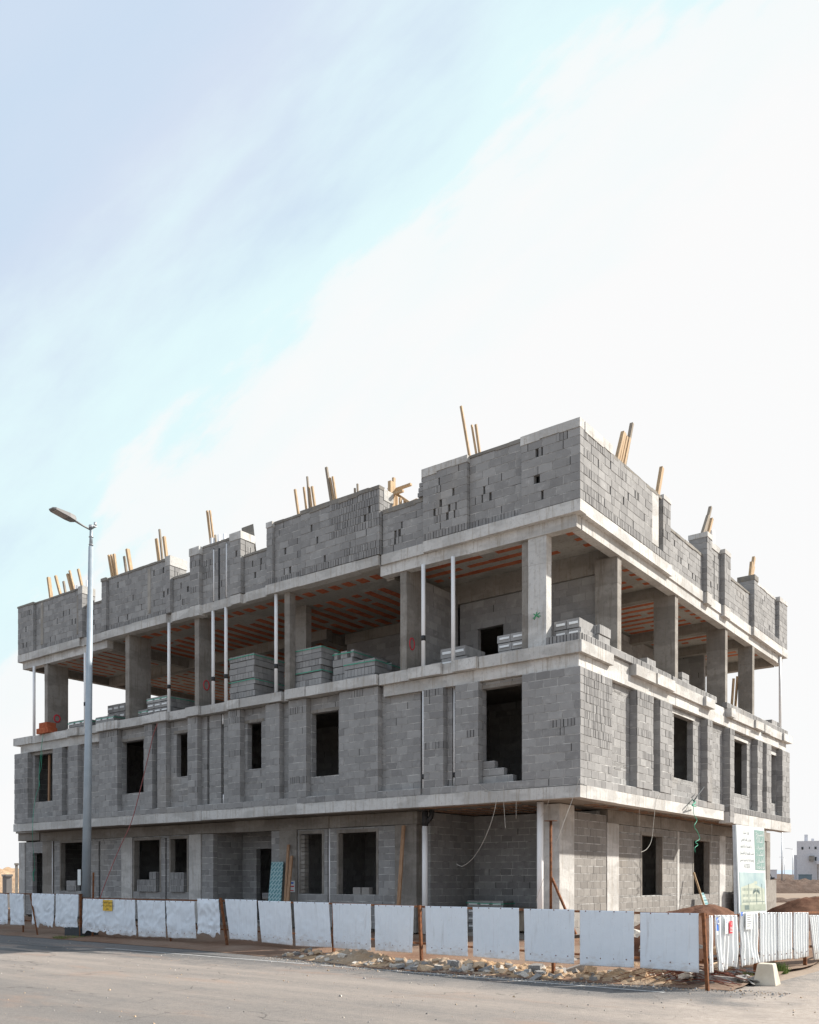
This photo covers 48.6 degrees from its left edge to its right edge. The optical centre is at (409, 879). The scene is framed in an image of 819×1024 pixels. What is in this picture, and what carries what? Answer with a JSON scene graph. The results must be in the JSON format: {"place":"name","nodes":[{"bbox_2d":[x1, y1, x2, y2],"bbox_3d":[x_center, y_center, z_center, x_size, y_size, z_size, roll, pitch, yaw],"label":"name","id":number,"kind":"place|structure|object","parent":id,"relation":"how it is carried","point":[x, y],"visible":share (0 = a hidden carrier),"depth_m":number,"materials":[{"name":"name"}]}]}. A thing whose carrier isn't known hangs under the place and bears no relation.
{"place":"outdoors","nodes":[
{"label":"outdoors","id":0,"kind":"place"},
{"bbox_2d":[0,867,18,892],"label":"distant building","id":1,"kind":"structure","parent":0,"point":[7,870],"depth_m":82.19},
{"bbox_2d":[14,863,18,892],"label":"bare column","id":2,"kind":"structure","parent":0,"point":[16,877],"depth_m":60.00,"materials":[{"name":"concrete"}]},
{"bbox_2d":[0,935,818,1023],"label":"road","id":3,"kind":"structure","parent":0,"point":[154,995],"depth_m":12.79,"materials":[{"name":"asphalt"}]},
{"bbox_2d":[0,941,244,958],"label":"damp patch","id":4,"kind":"object","parent":3,"relation":"on","point":[46,947],"visible":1,"depth_m":21.37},
{"bbox_2d":[106,948,663,992],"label":"curb","id":5,"kind":"structure","parent":3,"relation":"on","point":[406,971],"depth_m":15.97,"materials":[{"name":"paint"}]},
{"bbox_2d":[753,963,780,985],"bbox_3d":[5.612,1.480,14.230,0.345,0.340,0.345,0,0,34],"label":"concrete barrier","id":6,"kind":"object","parent":3,"relation":"on","point":[766,974],"visible":0.89,"depth_m":14.11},
{"bbox_2d":[0,908,818,990],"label":"site ground","id":7,"kind":"structure","parent":0,"point":[207,942],"depth_m":21.33,"materials":[{"name":"soil"}]},
{"bbox_2d":[52,935,84,938],"bbox_3d":[-9.541,1.595,25.491,0.988,0.090,0.951,0,0,37],"label":"weed","id":8,"kind":"object","parent":7,"relation":"on","point":[61,937],"visible":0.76,"depth_m":25.27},
{"bbox_2d":[100,725,156,897],"bbox_3d":[-9.917,-1.962,32.095,2.108,7.029,1.026,0,0,-6],"label":"hose","id":9,"kind":"object","parent":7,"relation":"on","point":[133,814],"visible":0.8,"depth_m":32.27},
{"bbox_2d":[268,862,283,900],"bbox_3d":[-4.371,0.496,29.529,0.907,2.187,0.580,0,0,37],"label":"plywood board","id":10,"kind":"object","parent":7,"relation":"on","point":[275,884],"visible":0.64,"depth_m":29.65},
{"bbox_2d":[284,844,289,900],"bbox_3d":[-3.982,0.221,29.234,0.103,2.761,0.772,0,0,5],"label":"timber","id":11,"kind":"object","parent":7,"relation":"on","point":[287,868],"visible":0.64,"depth_m":29.34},
{"bbox_2d":[286,856,292,900],"bbox_3d":[-3.886,0.405,29.091,0.120,2.398,0.809,0,0,9],"label":"timber","id":12,"kind":"object","parent":7,"relation":"on","point":[289,879],"visible":0.64,"depth_m":29.19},
{"bbox_2d":[0,872,709,990],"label":"sheet metal fence","id":13,"kind":"object","parent":7,"relation":"on","point":[669,941],"visible":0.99,"depth_m":17.88,"materials":[{"name":"metal"}]},
{"bbox_2d":[397,825,405,904],"bbox_3d":[-0.272,-0.005,26.459,0.118,3.201,0.530,0,0,26],"label":"timber","id":14,"kind":"object","parent":7,"relation":"on","point":[399,890],"visible":0.64,"depth_m":26.49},
{"bbox_2d":[417,964,434,970],"bbox_3d":[0.304,1.619,16.346,0.349,0.176,0.223,9,-5,-8],"label":"stone","id":15,"kind":"object","parent":7,"relation":"on","point":[424,967],"visible":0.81,"depth_m":16.28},
{"bbox_2d":[447,960,458,966],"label":"stone","id":16,"kind":"object","parent":7,"relation":"on","point":[453,963],"visible":0.91,"depth_m":16.42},
{"bbox_2d":[472,961,484,968],"bbox_3d":[1.237,1.531,16.162,0.273,0.120,0.309,-16,8,4],"label":"stone","id":17,"kind":"object","parent":7,"relation":"on","point":[479,964],"visible":0.97,"depth_m":16.08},
{"bbox_2d":[478,965,491,971],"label":"stone","id":18,"kind":"object","parent":7,"relation":"on","point":[489,967],"visible":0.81,"depth_m":15.97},
{"bbox_2d":[294,948,682,985],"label":"dirt berm","id":19,"kind":"structure","parent":7,"relation":"on","point":[362,955],"depth_m":16.35,"materials":[{"name":"soil"}]},
{"bbox_2d":[528,963,543,972],"bbox_3d":[2.176,1.520,15.563,0.230,0.145,0.167,-1,9,33],"label":"stone","id":20,"kind":"object","parent":19,"relation":"on","point":[533,967],"visible":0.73,"depth_m":15.52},
{"bbox_2d":[497,969,507,973],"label":"stone","id":21,"kind":"object","parent":7,"relation":"on","point":[503,971],"visible":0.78,"depth_m":15.64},
{"bbox_2d":[504,907,536,931],"bbox_3d":[3.370,1.135,25.482,1.600,0.690,0.700,0,0,37],"label":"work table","id":22,"kind":"object","parent":7,"relation":"on","point":[521,921],"visible":0.1,"depth_m":25.35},
{"bbox_2d":[518,971,528,976],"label":"stone","id":23,"kind":"object","parent":7,"relation":"on","point":[523,974],"visible":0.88,"depth_m":15.21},
{"bbox_2d":[529,973,541,979],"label":"stone","id":24,"kind":"object","parent":7,"relation":"on","point":[536,976],"visible":0.91,"depth_m":14.91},
{"bbox_2d":[545,820,576,934],"bbox_3d":[3.604,0.085,21.726,0.803,3.030,0.320,0,0,37],"label":"steel post","id":25,"kind":"object","parent":7,"relation":"on","point":[551,880],"visible":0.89,"depth_m":21.84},
{"bbox_2d":[566,964,584,971],"bbox_3d":[2.904,1.585,15.640,0.379,0.230,0.228,-20,0,9],"label":"stone","id":26,"kind":"object","parent":7,"relation":"on","point":[579,967],"visible":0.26,"depth_m":15.53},
{"bbox_2d":[584,966,596,973],"bbox_3d":[3.033,1.512,15.198,0.182,0.132,0.236,12,-7,4],"label":"stone","id":27,"kind":"object","parent":7,"relation":"on","point":[590,969],"visible":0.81,"depth_m":15.09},
{"bbox_2d":[634,968,650,976],"bbox_3d":[3.730,1.500,14.496,0.220,0.105,0.183,13,-11,46],"label":"stone","id":28,"kind":"object","parent":7,"relation":"on","point":[645,974],"visible":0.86,"depth_m":14.43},
{"bbox_2d":[613,966,754,986],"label":"scrap rods","id":29,"kind":"object","parent":7,"relation":"on","point":[677,973],"visible":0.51,"depth_m":14.23,"materials":[{"name":"metal"}]},
{"bbox_2d":[666,978,713,983],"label":"concrete slab","id":30,"kind":"structure","parent":7,"relation":"on","point":[701,982],"depth_m":14.14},
{"bbox_2d":[678,972,694,979],"bbox_3d":[4.354,1.507,14.232,0.233,0.100,0.210,6,-26,-42],"label":"stone","id":31,"kind":"object","parent":30,"relation":"on","point":[681,976],"visible":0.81,"depth_m":14.16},
{"bbox_2d":[693,872,704,904],"bbox_3d":[9.868,0.673,30.522,0.063,1.885,0.932,0,0,-23],"label":"timber","id":32,"kind":"object","parent":7,"relation":"on","point":[699,890],"visible":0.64,"depth_m":30.67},
{"bbox_2d":[634,904,782,963],"bbox_3d":[6.012,1.087,19.200,4.000,1.166,4.600,0,0,37],"label":"soil mound","id":33,"kind":"object","parent":7,"relation":"on","point":[711,909],"visible":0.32,"depth_m":18.33,"materials":[{"name":"soil"}]},
{"bbox_2d":[634,929,639,937],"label":"stone","id":34,"kind":"object","parent":33,"relation":"on","point":[636,933],"visible":0.62,"depth_m":17.67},
{"bbox_2d":[693,969,736,982],"bbox_3d":[4.798,1.540,14.304,0.640,0.200,0.282,5,0,-6],"label":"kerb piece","id":35,"kind":"object","parent":7,"relation":"on","point":[733,979],"visible":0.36,"depth_m":14.17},
{"bbox_2d":[713,962,732,971],"bbox_3d":[5.385,1.555,15.668,0.310,0.169,0.286,-11,23,-40],"label":"stone","id":36,"kind":"object","parent":7,"relation":"on","point":[715,965],"visible":0.21,"depth_m":15.62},
{"bbox_2d":[732,824,766,974],"bbox_3d":[5.733,0.375,15.268,0.108,2.552,1.414,0,0,40],"label":"project sign","id":37,"kind":"object","parent":7,"relation":"on","point":[749,875],"visible":1,"depth_m":15.12,"materials":[{"name":"metal"}]},
{"bbox_2d":[758,880,775,916],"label":"boundary wall","id":38,"kind":"structure","parent":7,"relation":"on","point":[770,894],"depth_m":36.96,"materials":[{"name":"concrete"}]},
{"bbox_2d":[772,961,791,973],"bbox_3d":[6.493,1.530,15.926,0.416,0.220,0.391,0,0,37],"label":"weed","id":39,"kind":"object","parent":7,"relation":"on","point":[783,968],"visible":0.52,"depth_m":15.86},
{"bbox_2d":[758,896,818,930],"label":"soil mound","id":40,"kind":"object","parent":7,"relation":"on","point":[805,904],"visible":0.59,"depth_m":29.31,"materials":[{"name":"soil"}]},
{"bbox_2d":[0,0,818,869],"label":"sky","id":41,"kind":"structure","parent":0,"point":[249,249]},
{"bbox_2d":[770,870,776,878],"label":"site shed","id":42,"kind":"structure","parent":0,"point":[773,873],"depth_m":149.97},
{"bbox_2d":[748,893,818,984],"bbox_3d":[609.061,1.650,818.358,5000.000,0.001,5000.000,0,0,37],"label":"ground","id":43,"kind":"structure","parent":0,"point":[794,973],"depth_m":16.87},
{"bbox_2d":[2,874,5,892],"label":"pillar","id":44,"kind":"structure","parent":43,"relation":"on","point":[3,883],"depth_m":51.98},
{"bbox_2d":[5,874,12,907],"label":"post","id":45,"kind":"object","parent":43,"relation":"on","point":[9,883],"visible":0.79,"depth_m":51.98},
{"bbox_2d":[49,507,97,935],"bbox_3d":[-9.601,-4.295,25.634,1.058,11.890,1.451,0,0,37],"label":"street lamp","id":46,"kind":"object","parent":43,"relation":"on","point":[85,884],"visible":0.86,"depth_m":25.83,"materials":[{"name":"metal"}]},
{"bbox_2d":[13,417,792,938],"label":"unfinished building","id":47,"kind":"structure","parent":43,"relation":"on","point":[533,539],"depth_m":28.04,"materials":[{"name":"concrete"}]},
{"bbox_2d":[32,737,42,870],"bbox_3d":[-15.454,-2.977,37.277,0.350,5.741,2.593,0,0,-30],"label":"rope","id":48,"kind":"object","parent":47,"relation":"hanging from","point":[33,809],"visible":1,"depth_m":36.57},
{"bbox_2d":[48,755,50,800],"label":"timber","id":49,"kind":"object","parent":47,"relation":"on","point":[49,771],"visible":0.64,"depth_m":36.88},
{"bbox_2d":[47,577,52,597],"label":"timber","id":50,"kind":"object","parent":47,"relation":"on","point":[49,584],"visible":0.36,"depth_m":36.96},
{"bbox_2d":[44,727,56,732],"bbox_3d":[-14.317,-5.965,36.153,0.280,0.210,0.403,0,0,36],"label":"clay block","id":51,"kind":"object","parent":47,"relation":"on","point":[49,729],"depth_m":36.02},
{"bbox_2d":[43,722,55,727],"bbox_3d":[-14.389,-6.175,36.208,0.280,0.210,0.403,0,0,36],"label":"clay block","id":52,"kind":"object","parent":51,"relation":"on","point":[49,724],"depth_m":36.09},
{"bbox_2d":[54,575,61,593],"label":"timber","id":53,"kind":"object","parent":47,"relation":"on","point":[57,584],"visible":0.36,"depth_m":36.66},
{"bbox_2d":[66,573,72,589],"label":"timber","id":54,"kind":"object","parent":47,"relation":"on","point":[69,581],"visible":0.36,"depth_m":36.25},
{"bbox_2d":[68,570,74,588],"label":"timber","id":55,"kind":"object","parent":47,"relation":"on","point":[71,579],"visible":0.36,"depth_m":36.23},
{"bbox_2d":[77,569,82,585],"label":"timber","id":56,"kind":"object","parent":47,"relation":"on","point":[80,577],"visible":0.36,"depth_m":35.93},
{"bbox_2d":[68,720,95,727],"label":"block pallet","id":57,"kind":"object","parent":47,"relation":"on","point":[79,724],"visible":0.21,"depth_m":35.86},
{"bbox_2d":[95,715,124,723],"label":"block pallet","id":58,"kind":"object","parent":47,"relation":"on","point":[107,718],"visible":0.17,"depth_m":34.96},
{"bbox_2d":[107,555,112,576],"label":"timber","id":59,"kind":"object","parent":47,"relation":"on","point":[110,566],"visible":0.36,"depth_m":34.47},
{"bbox_2d":[110,554,114,575],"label":"timber","id":60,"kind":"object","parent":47,"relation":"on","point":[112,562],"visible":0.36,"depth_m":34.42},
{"bbox_2d":[113,554,117,575],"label":"timber","id":61,"kind":"object","parent":47,"relation":"on","point":[115,564],"visible":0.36,"depth_m":34.37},
{"bbox_2d":[108,703,124,715],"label":"block pallet","id":62,"kind":"object","parent":47,"relation":"on","point":[117,709],"visible":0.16,"depth_m":36.86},
{"bbox_2d":[123,556,127,571],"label":"timber","id":63,"kind":"object","parent":47,"relation":"on","point":[125,563],"visible":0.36,"depth_m":33.89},
{"bbox_2d":[125,548,132,570],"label":"timber","id":64,"kind":"object","parent":47,"relation":"on","point":[129,560],"visible":0.36,"depth_m":33.79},
{"bbox_2d":[138,709,147,716],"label":"block pallet","id":65,"kind":"object","parent":47,"relation":"on","point":[144,712],"visible":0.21,"depth_m":33.44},
{"bbox_2d":[155,538,160,560],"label":"timber","id":66,"kind":"object","parent":47,"relation":"on","point":[157,549],"visible":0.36,"depth_m":32.72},
{"bbox_2d":[158,529,163,559],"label":"timber","id":67,"kind":"object","parent":47,"relation":"on","point":[160,542],"visible":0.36,"depth_m":32.68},
{"bbox_2d":[162,536,167,556],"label":"timber","id":68,"kind":"object","parent":47,"relation":"on","point":[165,546],"visible":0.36,"depth_m":32.55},
{"bbox_2d":[146,695,194,714],"bbox_3d":[-8.735,-6.254,33.484,1.248,0.804,1.448,0,0,37],"label":"block pallet","id":69,"kind":"object","parent":47,"relation":"on","point":[157,704],"visible":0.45,"depth_m":32.97,"materials":[{"name":"concrete"}]},
{"bbox_2d":[206,510,211,541],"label":"timber","id":70,"kind":"object","parent":47,"relation":"on","point":[208,521],"visible":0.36,"depth_m":31.05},
{"bbox_2d":[209,510,213,537],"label":"timber","id":71,"kind":"object","parent":47,"relation":"on","point":[211,522],"visible":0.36,"depth_m":31.01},
{"bbox_2d":[242,524,255,550],"bbox_3d":[-5.361,-10.601,30.250,0.756,2.502,0.030,0,0,37],"label":"formwork sheet","id":72,"kind":"object","parent":47,"relation":"on","point":[248,529],"visible":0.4,"depth_m":30.18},
{"bbox_2d":[229,653,284,699],"bbox_3d":[-5.148,-6.654,30.634,1.248,1.604,1.448,0,0,37],"label":"block pallet","id":73,"kind":"object","parent":47,"relation":"on","point":[251,675],"visible":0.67,"depth_m":30.11,"materials":[{"name":"concrete"}]},
{"bbox_2d":[290,881,294,891],"bbox_3d":[-3.892,0.215,29.606,0.400,0.370,0.018,0,0,37],"label":"poster","id":74,"kind":"object","parent":47,"relation":"attached to","point":[292,886],"visible":0.45,"depth_m":29.54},
{"bbox_2d":[294,489,299,513],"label":"timber","id":75,"kind":"object","parent":47,"relation":"on","point":[296,501],"visible":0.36,"depth_m":28.52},
{"bbox_2d":[303,487,306,508],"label":"timber","id":76,"kind":"object","parent":47,"relation":"on","point":[305,500],"visible":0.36,"depth_m":28.34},
{"bbox_2d":[306,476,309,507],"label":"timber","id":77,"kind":"object","parent":47,"relation":"on","point":[307,480],"visible":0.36,"depth_m":28.30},
{"bbox_2d":[311,486,315,505],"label":"timber","id":78,"kind":"object","parent":47,"relation":"on","point":[313,495],"visible":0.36,"depth_m":28.24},
{"bbox_2d":[295,645,338,687],"bbox_3d":[-2.941,-6.543,28.581,1.248,1.383,0.848,0,0,37],"label":"block pallet","id":79,"kind":"object","parent":47,"relation":"on","point":[313,665],"visible":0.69,"depth_m":28.20,"materials":[{"name":"concrete"}]},
{"bbox_2d":[325,466,332,500],"bbox_3d":[-2.298,-10.980,27.641,0.641,3.335,0.077,0,0,25],"label":"timber","id":80,"kind":"object","parent":47,"relation":"on","point":[328,482],"visible":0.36,"depth_m":27.70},
{"bbox_2d":[329,477,334,499],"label":"timber","id":81,"kind":"object","parent":47,"relation":"on","point":[331,486],"visible":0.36,"depth_m":27.66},
{"bbox_2d":[332,476,336,498],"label":"timber","id":82,"kind":"object","parent":47,"relation":"on","point":[334,487],"visible":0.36,"depth_m":27.64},
{"bbox_2d":[332,649,390,681],"bbox_3d":[-1.492,-6.424,28.422,0.848,1.144,1.848,0,0,37],"label":"block pallet","id":83,"kind":"object","parent":47,"relation":"on","point":[343,657],"visible":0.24,"depth_m":27.77,"materials":[{"name":"concrete"}]},
{"bbox_2d":[343,658,399,679],"bbox_3d":[-1.120,-6.194,27.423,1.248,0.684,1.248,0,0,37],"label":"block pallet","id":84,"kind":"object","parent":47,"relation":"on","point":[365,667],"visible":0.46,"depth_m":26.96,"materials":[{"name":"concrete"}]},
{"bbox_2d":[388,480,393,505],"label":"timber","id":85,"kind":"object","parent":47,"relation":"on","point":[390,486],"visible":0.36,"depth_m":26.52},
{"bbox_2d":[392,477,395,505],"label":"timber","id":86,"kind":"object","parent":47,"relation":"on","point":[393,479],"visible":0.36,"depth_m":26.65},
{"bbox_2d":[396,483,411,490],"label":"timber","id":87,"kind":"object","parent":86,"relation":"on","point":[403,486],"visible":0.64,"depth_m":26.58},
{"bbox_2d":[441,645,484,663],"bbox_3d":[1.503,-6.123,25.289,0.859,0.543,1.018,0,0,37],"label":"block pallet","id":88,"kind":"object","parent":47,"relation":"on","point":[463,651],"visible":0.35,"depth_m":24.94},
{"bbox_2d":[460,405,470,455],"bbox_3d":[1.695,-11.130,24.607,0.712,3.632,0.062,0,0,26],"label":"timber","id":89,"kind":"object","parent":47,"relation":"on","point":[465,430],"visible":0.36,"depth_m":24.68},
{"bbox_2d":[471,425,476,453],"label":"timber","id":90,"kind":"object","parent":47,"relation":"on","point":[473,436],"visible":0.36,"depth_m":24.53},
{"bbox_2d":[474,424,480,452],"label":"timber","id":91,"kind":"object","parent":47,"relation":"on","point":[477,437],"visible":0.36,"depth_m":24.49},
{"bbox_2d":[457,795,497,866],"bbox_3d":[1.800,-1.286,24.099,0.100,1.843,1.661,0,0,-36],"label":"cable","id":92,"kind":"object","parent":47,"relation":"attached to","point":[484,839],"visible":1,"depth_m":23.87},
{"bbox_2d":[466,900,514,928],"bbox_3d":[2.415,1.046,27.024,1.308,0.864,0.648,0,0,37],"label":"block pallet","id":93,"kind":"object","parent":47,"relation":"on","point":[488,903],"visible":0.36,"depth_m":26.89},
{"bbox_2d":[497,632,521,652],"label":"block pallet","id":94,"kind":"object","parent":47,"relation":"on","point":[509,642],"visible":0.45,"depth_m":23.85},
{"bbox_2d":[536,779,579,899],"bbox_3d":[3.553,-0.967,22.133,1.130,3.002,0.424,0,0,27],"label":"cable","id":95,"kind":"object","parent":47,"relation":"attached to","point":[558,837],"visible":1,"depth_m":22.05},
{"bbox_2d":[554,617,594,637],"bbox_3d":[4.225,-6.213,23.194,0.744,0.723,0.835,0,0,37],"label":"block pallet","id":96,"kind":"object","parent":47,"relation":"on","point":[573,625],"visible":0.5,"depth_m":22.91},
{"bbox_2d":[593,624,610,644],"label":"block pallet","id":97,"kind":"object","parent":47,"relation":"on","point":[602,633],"visible":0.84,"depth_m":23.35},
{"bbox_2d":[615,431,624,458],"bbox_3d":[5.520,-10.885,24.741,0.108,3.168,1.342,0,0,43],"label":"timber","id":98,"kind":"object","parent":47,"relation":"on","point":[620,444],"visible":0.36,"depth_m":25.04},
{"bbox_2d":[619,432,626,459],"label":"timber","id":99,"kind":"object","parent":47,"relation":"on","point":[621,454],"visible":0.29,"depth_m":25.19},
{"bbox_2d":[621,436,627,461],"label":"timber","id":100,"kind":"object","parent":47,"relation":"on","point":[624,450],"visible":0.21,"depth_m":25.36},
{"bbox_2d":[623,437,630,463],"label":"timber","id":101,"kind":"object","parent":47,"relation":"on","point":[627,450],"visible":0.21,"depth_m":25.57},
{"bbox_2d":[626,422,633,464],"bbox_3d":[5.960,-11.200,25.518,0.105,3.787,1.299,0,0,43],"label":"timber","id":102,"kind":"object","parent":47,"relation":"on","point":[631,426],"visible":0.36,"depth_m":25.87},
{"bbox_2d":[639,657,655,666],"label":"block pallet","id":103,"kind":"object","parent":47,"relation":"on","point":[649,661],"visible":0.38,"depth_m":25.99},
{"bbox_2d":[655,466,663,494],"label":"timber","id":104,"kind":"object","parent":47,"relation":"on","point":[659,479],"visible":0.36,"depth_m":27.30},
{"bbox_2d":[678,672,688,683],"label":"block pallet","id":105,"kind":"object","parent":47,"relation":"on","point":[682,676],"visible":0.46,"depth_m":28.10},
{"bbox_2d":[701,514,709,532],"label":"timber","id":106,"kind":"object","parent":47,"relation":"on","point":[705,523],"visible":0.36,"depth_m":30.49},
{"bbox_2d":[705,506,711,531],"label":"timber","id":107,"kind":"object","parent":47,"relation":"on","point":[709,510],"visible":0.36,"depth_m":30.85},
{"bbox_2d":[707,517,713,532],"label":"timber","id":108,"kind":"object","parent":47,"relation":"on","point":[710,525],"visible":0.29,"depth_m":31.00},
{"bbox_2d":[731,678,734,704],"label":"timber","id":109,"kind":"object","parent":47,"relation":"on","point":[732,690],"visible":0.64,"depth_m":33.59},
{"bbox_2d":[734,676,737,706],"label":"timber","id":110,"kind":"object","parent":47,"relation":"on","point":[736,694],"visible":0.64,"depth_m":33.95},
{"bbox_2d":[748,561,752,574],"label":"timber","id":111,"kind":"object","parent":47,"relation":"on","point":[750,567],"visible":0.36,"depth_m":34.47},
{"bbox_2d":[765,719,778,726],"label":"block pallet","id":112,"kind":"object","parent":47,"relation":"on","point":[773,722],"visible":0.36,"depth_m":35.79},
{"bbox_2d":[702,911,818,974],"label":"corrugated fence","id":113,"kind":"object","parent":43,"relation":"on","point":[775,935],"visible":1,"depth_m":15.15,"materials":[{"name":"white metal"}]},
{"bbox_2d":[774,831,782,880],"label":"lamp mast","id":114,"kind":"object","parent":43,"relation":"on","point":[781,857],"visible":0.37,"depth_m":117.95,"materials":[{"name":"metal"}]},
{"bbox_2d":[777,874,793,879],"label":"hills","id":115,"kind":"structure","parent":0,"point":[788,876],"depth_m":433.65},
{"bbox_2d":[777,870,793,873],"bbox_3d":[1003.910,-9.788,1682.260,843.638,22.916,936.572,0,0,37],"label":"sky","id":116,"kind":"structure","parent":0,"point":[786,871],"depth_m":1580.06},
{"bbox_2d":[771,878,818,892],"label":"hills","id":117,"kind":"structure","parent":0,"point":[804,885],"depth_m":113.59,"materials":[{"name":"sand"}]},
{"bbox_2d":[776,896,816,902],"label":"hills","id":118,"kind":"structure","parent":0,"point":[780,900],"depth_m":66.73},
{"bbox_2d":[798,874,811,879],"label":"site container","id":119,"kind":"object","parent":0,"point":[806,876],"visible":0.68,"depth_m":134.98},
{"bbox_2d":[794,835,818,879],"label":"white house","id":120,"kind":"structure","parent":0,"point":[806,859],"depth_m":250.13,"materials":[{"name":"paint"}]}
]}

